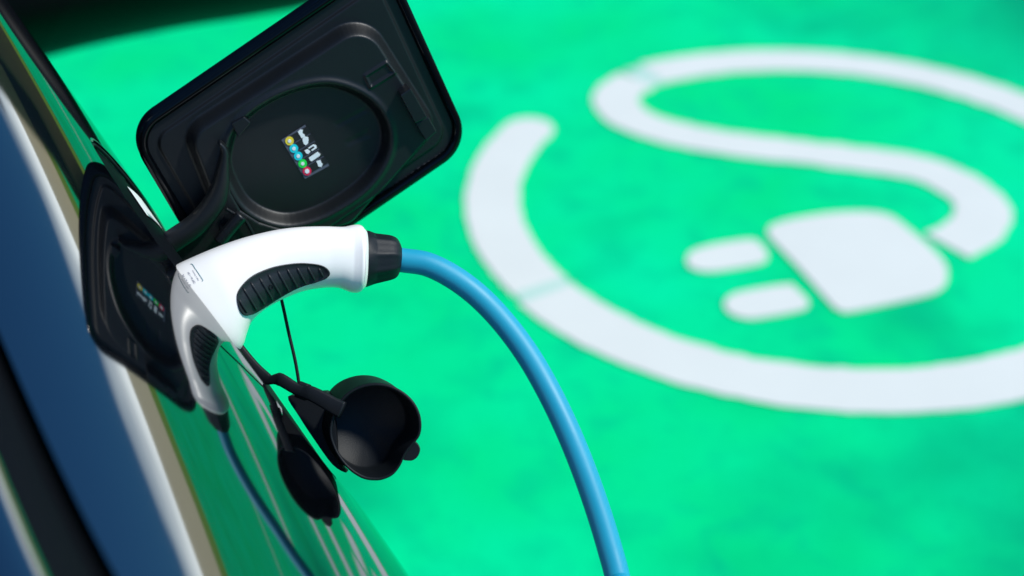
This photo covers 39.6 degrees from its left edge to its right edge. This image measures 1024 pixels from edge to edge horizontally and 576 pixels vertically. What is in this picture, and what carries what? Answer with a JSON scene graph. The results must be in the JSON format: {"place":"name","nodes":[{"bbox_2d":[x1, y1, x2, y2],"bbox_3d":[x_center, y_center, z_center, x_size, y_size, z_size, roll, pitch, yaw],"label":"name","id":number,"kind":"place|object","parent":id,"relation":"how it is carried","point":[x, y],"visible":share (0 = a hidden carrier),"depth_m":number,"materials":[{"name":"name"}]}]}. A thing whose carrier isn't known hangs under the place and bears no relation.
{"place":"outdoors","nodes":[
{"label":"outdoors","id":0,"kind":"place"},
{"bbox_2d":[48,0,1023,575],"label":"parking bay","id":1,"kind":"object","parent":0,"point":[696,482],"depth_m":2.34,"materials":[{"name":"green paint"}]},
{"bbox_2d":[0,0,461,575],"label":"parked car","id":2,"kind":"object","parent":1,"relation":"on","point":[148,426],"visible":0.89,"depth_m":0.85,"materials":[{"name":"black paint"}]},
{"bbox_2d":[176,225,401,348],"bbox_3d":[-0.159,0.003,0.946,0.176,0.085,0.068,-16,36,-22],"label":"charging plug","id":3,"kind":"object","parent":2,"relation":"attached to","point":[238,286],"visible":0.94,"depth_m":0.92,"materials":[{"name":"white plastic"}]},
{"bbox_2d":[400,248,629,575],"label":"charging cable","id":4,"kind":"object","parent":3,"relation":"attached to","point":[488,306],"visible":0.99,"depth_m":0.94,"materials":[{"name":"blue rubber"}]},
{"bbox_2d":[465,50,1023,413],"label":"painted symbol","id":5,"kind":"object","parent":1,"relation":"on","point":[846,262],"visible":1,"depth_m":2.47,"materials":[{"name":"white paint"}]}
]}

